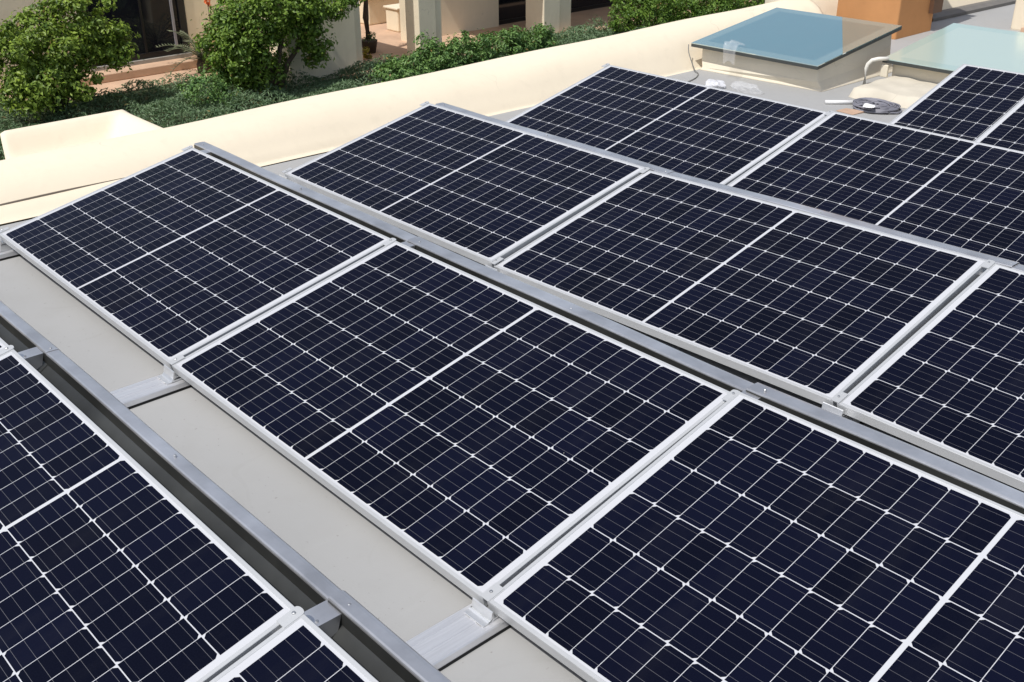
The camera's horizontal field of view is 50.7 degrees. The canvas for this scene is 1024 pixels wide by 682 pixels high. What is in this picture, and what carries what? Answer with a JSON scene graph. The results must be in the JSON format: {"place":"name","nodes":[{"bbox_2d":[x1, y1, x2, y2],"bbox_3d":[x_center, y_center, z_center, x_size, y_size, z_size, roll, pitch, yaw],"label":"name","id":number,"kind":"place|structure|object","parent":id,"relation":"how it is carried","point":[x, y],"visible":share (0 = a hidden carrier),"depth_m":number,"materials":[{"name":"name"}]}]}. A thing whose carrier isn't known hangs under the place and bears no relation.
{"place":"outdoors","nodes":[
{"label":"outdoors","id":0,"kind":"place"},
{"bbox_2d":[3,0,751,111],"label":"terrace paving","id":1,"kind":"structure","parent":0,"point":[390,42],"depth_m":20.47,"materials":[{"name":"ceramic"}]},
{"bbox_2d":[156,30,209,73],"bbox_3d":[-5.152,-4.786,17.805,1.434,0.763,1.610,-7,27,-13],"label":"cycad","id":2,"kind":"object","parent":1,"relation":"on","point":[200,58],"visible":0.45,"depth_m":17.73,"materials":[{"name":"green plant"}]},
{"bbox_2d":[204,0,212,47],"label":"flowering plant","id":3,"kind":"object","parent":1,"relation":"on","point":[206,2],"visible":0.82,"depth_m":17.88,"materials":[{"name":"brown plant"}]},
{"bbox_2d":[362,47,372,58],"bbox_3d":[-2.522,-4.992,18.751,0.236,0.232,0.189,-22,34,-37],"label":"yellow plant","id":4,"kind":"object","parent":1,"relation":"on","point":[365,52],"visible":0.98,"depth_m":18.73,"materials":[{"name":"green plant"}]},
{"bbox_2d":[362,0,376,53],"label":"potted tree","id":5,"kind":"object","parent":1,"relation":"on","point":[369,41],"visible":0.97,"depth_m":19.09,"materials":[{"name":"brown plant"}]},
{"bbox_2d":[359,0,398,24],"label":"masonry planter","id":6,"kind":"object","parent":1,"relation":"on","point":[377,12],"visible":0.2,"depth_m":21.66,"materials":[{"name":"beige paint"}]},
{"bbox_2d":[383,3,400,31],"bbox_3d":[-2.168,-6.310,21.105,0.500,0.460,0.460,-22,34,-37],"label":"masonry pedestal","id":7,"kind":"object","parent":1,"relation":"on","point":[393,16],"visible":0.56,"depth_m":20.95,"materials":[{"name":"beige paint"}]},
{"bbox_2d":[0,1,764,159],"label":"ground","id":8,"kind":"structure","parent":0,"point":[179,120],"depth_m":16.00,"materials":[{"name":"soil"}]},
{"bbox_2d":[0,0,143,122],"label":"citrus tree","id":9,"kind":"object","parent":8,"relation":"on","point":[37,81],"visible":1,"depth_m":14.70,"materials":[{"name":"green plant"}]},
{"bbox_2d":[176,66,244,111],"bbox_3d":[-4.285,-3.571,15.440,0.949,0.614,0.777,-22,34,-37],"label":"shrub","id":10,"kind":"object","parent":8,"relation":"on","point":[213,95],"visible":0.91,"depth_m":15.38,"materials":[{"name":"green plant"}]},
{"bbox_2d":[184,0,364,96],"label":"garden tree","id":11,"kind":"object","parent":8,"relation":"on","point":[241,44],"visible":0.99,"depth_m":15.84,"materials":[{"name":"green plant"}]},
{"bbox_2d":[0,15,645,159],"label":"ground cover","id":12,"kind":"object","parent":8,"relation":"on","point":[171,101],"visible":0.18,"depth_m":15.88,"materials":[{"name":"green plant"}]},
{"bbox_2d":[0,0,660,93],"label":"villa","id":13,"kind":"object","parent":8,"relation":"on","point":[154,21],"visible":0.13,"depth_m":18.16,"materials":[{"name":"beige paint"}]},
{"bbox_2d":[82,0,189,66],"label":"door","id":14,"kind":"structure","parent":13,"relation":"in","point":[153,19],"depth_m":17.92,"materials":[{"name":"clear glass"}]},
{"bbox_2d":[499,0,525,24],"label":"window","id":15,"kind":"structure","parent":13,"relation":"in","point":[510,11],"depth_m":21.73,"materials":[{"name":"black glass"}]},
{"bbox_2d":[571,0,628,12],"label":"window","id":16,"kind":"structure","parent":13,"relation":"in","point":[576,5],"depth_m":23.10,"materials":[{"name":"black glass"}]},
{"bbox_2d":[365,53,427,85],"bbox_3d":[-1.763,-4.120,16.623,0.945,0.588,0.980,5,27,10],"label":"shrub","id":17,"kind":"object","parent":8,"relation":"on","point":[402,67],"visible":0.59,"depth_m":16.55,"materials":[{"name":"green plant"}]},
{"bbox_2d":[398,29,458,76],"bbox_3d":[-1.373,-4.446,16.975,1.218,0.842,0.949,-22,34,-37],"label":"shrub","id":18,"kind":"object","parent":8,"relation":"on","point":[429,51],"visible":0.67,"depth_m":16.93,"materials":[{"name":"green plant"}]},
{"bbox_2d":[433,28,495,68],"bbox_3d":[-0.791,-4.633,17.465,1.306,0.745,0.927,-22,34,-37],"label":"shrub","id":19,"kind":"object","parent":8,"relation":"on","point":[472,47],"visible":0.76,"depth_m":17.40,"materials":[{"name":"green plant"}]},
{"bbox_2d":[479,24,533,59],"bbox_3d":[-0.233,-4.848,17.877,1.255,0.742,0.941,-22,34,-37],"label":"shrub","id":20,"kind":"object","parent":8,"relation":"on","point":[511,38],"visible":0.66,"depth_m":17.84,"materials":[{"name":"green plant"}]},
{"bbox_2d":[0,0,1015,225],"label":"parapet wall","id":21,"kind":"structure","parent":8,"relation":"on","point":[46,167],"depth_m":6.48,"materials":[{"name":"beige paint"}]},
{"bbox_2d":[507,22,559,55],"bbox_3d":[0.355,-5.085,18.396,0.961,0.690,0.895,-3,27,-5],"label":"shrub","id":22,"kind":"object","parent":8,"relation":"on","point":[539,36],"visible":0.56,"depth_m":18.20,"materials":[{"name":"green plant"}]},
{"bbox_2d":[608,0,692,32],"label":"hedge bush","id":23,"kind":"object","parent":8,"relation":"on","point":[638,15],"visible":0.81,"depth_m":20.56,"materials":[{"name":"green plant"}]},
{"bbox_2d":[656,0,737,23],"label":"hedge bush","id":24,"kind":"object","parent":8,"relation":"on","point":[700,9],"visible":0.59,"depth_m":21.48,"materials":[{"name":"green plant"}]},
{"bbox_2d":[716,0,764,10],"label":"hedge bush","id":25,"kind":"object","parent":8,"relation":"on","point":[739,4],"visible":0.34,"depth_m":22.57,"materials":[{"name":"green plant"}]},
{"bbox_2d":[0,4,1023,681],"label":"roof deck","id":26,"kind":"structure","parent":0,"point":[396,586],"depth_m":3.33,"materials":[{"name":"grey concrete"}]},
{"bbox_2d":[0,249,21,260],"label":"mounting rail","id":27,"kind":"object","parent":26,"relation":"on","point":[9,254],"depth_m":4.86,"materials":[{"name":"metal"}]},
{"bbox_2d":[0,227,11,251],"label":"panel clamp","id":28,"kind":"object","parent":27,"relation":"attached to","point":[4,246],"visible":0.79,"depth_m":4.86,"materials":[{"name":"metal"}]},
{"bbox_2d":[0,301,60,372],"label":"wind deflector","id":29,"kind":"object","parent":26,"relation":"on","point":[18,333],"visible":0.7,"depth_m":3.59,"materials":[{"name":"metal"}]},
{"bbox_2d":[0,345,43,369],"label":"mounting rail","id":30,"kind":"object","parent":29,"relation":"attached to","point":[33,357],"visible":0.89,"depth_m":3.42,"materials":[{"name":"metal"}]},
{"bbox_2d":[110,374,192,408],"bbox_3d":[-0.900,0.021,4.024,1.420,0.030,0.123,-22,34,-37],"label":"mounting rail","id":31,"kind":"object","parent":26,"relation":"on","point":[142,392],"depth_m":3.71,"materials":[{"name":"metal"}]},
{"bbox_2d":[158,354,184,384],"bbox_3d":[-1.180,0.094,3.769,0.093,0.068,0.074,-22,34,-37],"label":"panel clamp","id":32,"kind":"object","parent":31,"relation":"attached to","point":[168,376],"visible":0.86,"depth_m":3.76,"materials":[{"name":"metal"}]},
{"bbox_2d":[0,147,389,369],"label":"solar panel","id":33,"kind":"object","parent":32,"relation":"on","point":[187,252],"visible":0.9,"depth_m":4.44,"materials":[{"name":"glass"}]},
{"bbox_2d":[40,347,341,611],"bbox_3d":[-0.938,0.418,2.947,0.360,0.276,1.736,-22,34,-37],"label":"wind deflector","id":34,"kind":"object","parent":26,"relation":"on","point":[291,575],"visible":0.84,"depth_m":2.78,"materials":[{"name":"metal"}]},
{"bbox_2d":[328,590,450,681],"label":"wind deflector","id":35,"kind":"object","parent":26,"relation":"on","point":[376,648],"visible":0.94,"depth_m":2.25,"materials":[{"name":"metal"}]},
{"bbox_2d":[276,600,340,637],"bbox_3d":[-0.435,0.614,2.318,0.152,0.119,0.060,-22,34,-37],"label":"panel clamp","id":36,"kind":"object","parent":35,"relation":"attached to","point":[325,616],"visible":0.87,"depth_m":2.32,"materials":[{"name":"metal"}]},
{"bbox_2d":[406,603,511,670],"bbox_3d":[0.220,0.565,2.917,1.420,0.030,0.123,-22,34,-37],"label":"mounting rail","id":37,"kind":"object","parent":26,"relation":"on","point":[449,641],"depth_m":2.60,"materials":[{"name":"metal"}]},
{"bbox_2d":[464,583,503,626],"bbox_3d":[-0.060,0.644,2.664,0.093,0.061,0.074,-22,34,-37],"label":"panel clamp","id":38,"kind":"object","parent":37,"relation":"on","point":[479,613],"visible":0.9,"depth_m":2.66,"materials":[{"name":"metal"}]},
{"bbox_2d":[172,241,729,605],"bbox_3d":[-0.263,0.132,3.460,0.997,0.034,1.651,-33,40,-30],"label":"solar panel","id":39,"kind":"object","parent":38,"relation":"on","point":[472,436],"visible":0.9,"depth_m":3.31,"materials":[{"name":"glass"}]},
{"bbox_2d":[487,391,1023,681],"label":"solar panel","id":40,"kind":"object","parent":38,"relation":"on","point":[738,536],"visible":0.96,"depth_m":2.57,"materials":[{"name":"glass"}]},
{"bbox_2d":[407,236,753,391],"bbox_3d":[0.165,-0.007,3.804,0.360,0.261,1.736,-22,34,-37],"label":"wind deflector","id":41,"kind":"object","parent":26,"relation":"on","point":[703,370],"visible":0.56,"depth_m":3.67,"materials":[{"name":"metal"}]},
{"bbox_2d":[381,238,414,248],"bbox_3d":[-0.452,-0.354,4.282,0.152,0.119,0.060,-22,34,-37],"label":"panel clamp","id":42,"kind":"object","parent":41,"relation":"attached to","point":[390,241],"visible":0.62,"depth_m":4.25,"materials":[{"name":"metal"}]},
{"bbox_2d":[505,65,826,184],"bbox_3d":[0.829,-1.260,6.226,0.997,0.035,1.652,-34,41,-29],"label":"solar panel","id":43,"kind":"object","parent":26,"relation":"on","point":[717,135],"visible":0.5,"depth_m":6.15,"materials":[{"name":"glass"}]},
{"bbox_2d":[687,44,698,81],"bbox_3d":[1.232,-1.994,7.873,0.174,0.186,0.736,13,30,25],"label":"cable","id":44,"kind":"object","parent":26,"relation":"on","point":[692,65],"visible":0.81,"depth_m":8.12,"materials":[{"name":"grey plastic"}]},
{"bbox_2d":[705,79,725,88],"bbox_3d":[1.443,-1.827,7.684,0.150,0.055,0.126,-3,27,-6],"label":"plastic bag","id":45,"kind":"object","parent":26,"relation":"on","point":[719,84],"visible":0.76,"depth_m":7.66,"materials":[{"name":"white plastic"}]},
{"bbox_2d":[691,7,901,91],"bbox_3d":[2.116,-2.197,8.108,1.060,0.338,1.111,-22,34,-37],"label":"skylight","id":46,"kind":"object","parent":26,"relation":"on","point":[818,52],"visible":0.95,"depth_m":7.92,"materials":[{"name":"blue glass"}]},
{"bbox_2d":[825,100,852,103],"bbox_3d":[2.208,-1.602,7.254,0.212,0.025,0.026,1,26,3],"label":"white tube","id":47,"kind":"object","parent":26,"relation":"on","point":[838,101],"visible":0.78,"depth_m":7.25,"materials":[{"name":"plastic"}]},
{"bbox_2d":[836,108,864,114],"bbox_3d":[2.215,-1.503,7.074,0.120,0.009,0.150,-22,34,-37],"label":"cardboard piece","id":48,"kind":"object","parent":26,"relation":"on","point":[850,111],"visible":0.93,"depth_m":7.06,"materials":[{"name":"brown cardboard"}]},
{"bbox_2d":[844,415,863,423],"bbox_3d":[1.324,0.145,3.747,1.420,0.030,0.123,-22,34,-37],"label":"mounting rail","id":49,"kind":"object","parent":26,"relation":"on","point":[856,420],"depth_m":3.50,"materials":[{"name":"metal"}]},
{"bbox_2d":[822,391,850,418],"bbox_3d":[1.044,0.214,3.489,0.093,0.079,0.074,-22,34,-37],"label":"panel clamp","id":50,"kind":"object","parent":49,"relation":"attached to","point":[839,396],"visible":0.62,"depth_m":3.48,"materials":[{"name":"metal"}]},
{"bbox_2d":[746,382,1023,513],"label":"wind deflector","id":51,"kind":"object","parent":49,"relation":"on","point":[957,475],"visible":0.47,"depth_m":2.91,"materials":[{"name":"metal"}]},
{"bbox_2d":[722,389,760,400],"bbox_3d":[0.666,0.193,3.177,0.152,0.119,0.060,-22,34,-37],"label":"panel clamp","id":52,"kind":"object","parent":51,"relation":"attached to","point":[729,395],"visible":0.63,"depth_m":3.14,"materials":[{"name":"metal"}]},
{"bbox_2d":[837,263,1023,490],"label":"solar panel","id":53,"kind":"object","parent":49,"relation":"on","point":[947,381],"visible":1,"depth_m":3.46,"materials":[{"name":"glass"}]},
{"bbox_2d":[727,111,1023,264],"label":"solar panel","id":54,"kind":"object","parent":26,"relation":"on","point":[959,192],"visible":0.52,"depth_m":5.20,"materials":[{"name":"glass"}]},
{"bbox_2d":[862,57,888,84],"bbox_3d":[2.584,-1.918,7.686,0.157,0.205,0.035,4,27,8],"label":"vent pipe","id":55,"kind":"object","parent":26,"relation":"on","point":[870,61],"visible":0.92,"depth_m":7.65,"materials":[{"name":"white plastic"}]},
{"bbox_2d":[852,97,901,113],"bbox_3d":[2.401,-1.545,7.116,0.269,0.046,0.338,-22,34,-37],"label":"cable coil","id":56,"kind":"object","parent":26,"relation":"on","point":[883,106],"visible":0.87,"depth_m":7.08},
{"bbox_2d":[863,103,874,107],"bbox_3d":[2.317,-1.527,7.010,0.085,0.019,0.052,17,31,32],"label":"paper scrap","id":57,"kind":"object","parent":56,"relation":"on","point":[866,105],"visible":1,"depth_m":7.01,"materials":[{"name":"white paper"}]},
{"bbox_2d":[836,0,943,39],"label":"chimney","id":58,"kind":"object","parent":26,"relation":"on","point":[912,17],"visible":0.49,"depth_m":9.30,"materials":[{"name":"orange paint"}]},
{"bbox_2d":[849,76,936,108],"bbox_3d":[2.975,-1.557,7.097,0.531,0.076,1.464,-22,34,-37],"label":"coated step","id":59,"kind":"object","parent":26,"relation":"on","point":[905,92],"visible":0.44,"depth_m":7.34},
{"bbox_2d":[882,23,1023,83],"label":"skylight","id":60,"kind":"object","parent":26,"relation":"on","point":[939,56],"visible":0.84,"depth_m":7.62,"materials":[{"name":"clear glass"}]},
{"bbox_2d":[880,64,888,76],"bbox_3d":[2.648,-1.921,7.689,0.022,0.087,0.055,-22,34,-37],"label":"downpipe strip","id":61,"kind":"object","parent":60,"relation":"attached to","point":[884,70],"visible":1,"depth_m":7.68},
{"bbox_2d":[889,64,1023,140],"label":"solar panel","id":62,"kind":"object","parent":26,"relation":"on","point":[969,102],"visible":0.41,"depth_m":6.24,"materials":[{"name":"glass"}]},
{"bbox_2d":[975,98,1023,151],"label":"solar panel","id":63,"kind":"object","parent":26,"relation":"on","point":[1006,130],"visible":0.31,"depth_m":5.84,"materials":[{"name":"glass"}]},
{"bbox_2d":[1010,263,1023,271],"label":"wind deflector","id":64,"kind":"object","parent":26,"relation":"on","point":[1017,266],"visible":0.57,"depth_m":4.00,"materials":[{"name":"metal"}]},
{"bbox_2d":[1011,0,1023,31],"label":"wall pier","id":65,"kind":"structure","parent":0,"point":[1018,20],"depth_m":9.51,"materials":[{"name":"paint"}]},
{"bbox_3d":[-0.910,-0.940,5.957,1.420,0.030,0.123,-22,34,-37],"label":"mounting rail","id":66,"kind":"object","parent":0,"visible":0},
{"bbox_2d":[279,168,291,178],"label":"panel clamp","id":67,"kind":"object","parent":66,"relation":"attached to","point":[286,170],"visible":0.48,"depth_m":5.70,"materials":[{"name":"metal"}]},
{"bbox_2d":[194,142,416,242],"bbox_3d":[-0.995,-0.580,4.946,0.360,0.281,1.856,-22,34,-37],"label":"wind deflector","id":68,"kind":"object","parent":66,"relation":"on","point":[375,224],"visible":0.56,"depth_m":4.81,"materials":[{"name":"metal"}]},
{"bbox_2d":[181,145,210,154],"bbox_3d":[-1.569,-0.915,5.378,0.152,0.119,0.060,-22,34,-37],"label":"panel clamp","id":69,"kind":"object","parent":68,"relation":"attached to","point":[204,151],"visible":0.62,"depth_m":5.38,"materials":[{"name":"metal"}]},
{"bbox_3d":[0.204,-0.399,4.854,1.420,0.030,0.123,-22,34,-37],"label":"mounting rail","id":70,"kind":"object","parent":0,"visible":0},
{"bbox_2d":[485,257,503,270],"bbox_3d":[-0.076,-0.316,4.603,0.093,0.061,0.074,-22,34,-37],"label":"panel clamp","id":71,"kind":"object","parent":70,"relation":"on","point":[499,259],"visible":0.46,"depth_m":4.60,"materials":[{"name":"metal"}]},
{"bbox_2d":[284,103,644,267],"bbox_3d":[-0.279,-0.835,5.396,0.997,0.035,1.652,-34,40,-30],"label":"solar panel","id":72,"kind":"object","parent":71,"relation":"on","point":[482,191],"visible":0.95,"depth_m":5.28,"materials":[{"name":"glass"}]},
{"bbox_2d":[494,170,986,405],"bbox_3d":[0.839,-0.293,4.289,0.997,0.036,1.652,-34,39,-30],"label":"solar panel","id":73,"kind":"object","parent":71,"relation":"on","point":[817,308],"visible":0.96,"depth_m":4.15,"materials":[{"name":"glass"}]},
{"bbox_3d":[-2.000,0.452,3.172,1.420,0.030,0.123,-22,34,-37],"label":"mounting rail","id":74,"kind":"object","parent":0,"visible":0},
{"bbox_2d":[0,338,8,349],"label":"solar panel","id":75,"kind":"object","parent":74,"relation":"on","point":[3,344],"visible":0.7,"depth_m":3.42,"materials":[{"name":"glass"}]},
{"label":"panel clamp","id":76,"kind":"object","parent":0,"visible":0},
{"bbox_2d":[0,349,294,681],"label":"solar panel","id":77,"kind":"object","parent":76,"relation":"on","point":[118,563],"visible":0.89,"depth_m":2.48,"materials":[{"name":"glass"}]},
{"bbox_3d":[-0.880,0.996,2.064,1.420,0.030,0.123,-22,34,-37],"label":"mounting rail","id":78,"kind":"object","parent":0,"visible":0},
{"bbox_2d":[210,614,378,681],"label":"solar panel","id":79,"kind":"object","parent":78,"relation":"on","point":[303,648],"visible":1,"depth_m":2.18,"materials":[{"name":"glass"}]},
{"bbox_3d":[0.199,-1.361,6.790,1.420,0.030,0.123,-22,34,-37],"label":"mounting rail","id":80,"kind":"object","parent":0,"visible":0},
{"bbox_2d":[435,102,674,173],"bbox_3d":[0.143,-0.975,5.746,0.360,0.264,1.752,-22,34,-37],"label":"wind deflector","id":81,"kind":"object","parent":80,"relation":"on","point":[580,145],"visible":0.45,"depth_m":5.60,"materials":[{"name":"metal"}]},
{"bbox_2d":[639,167,662,173],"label":"panel clamp","id":82,"kind":"object","parent":81,"relation":"attached to","point":[643,170],"visible":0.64,"depth_m":5.07,"materials":[{"name":"metal"}]},
{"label":"mounting rail","id":83,"kind":"object","parent":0,"visible":0},
{"bbox_2d":[656,171,1019,267],"bbox_3d":[1.263,-0.436,4.633,0.360,0.278,1.736,-22,34,-37],"label":"wind deflector","id":84,"kind":"object","parent":83,"relation":"on","point":[841,218],"visible":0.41,"depth_m":4.49,"materials":[{"name":"metal"}]},
{"bbox_2d":[979,260,994,274],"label":"panel clamp","id":85,"kind":"object","parent":84,"relation":"attached to","point":[987,264],"visible":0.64,"depth_m":3.95,"materials":[{"name":"metal"}]}
]}

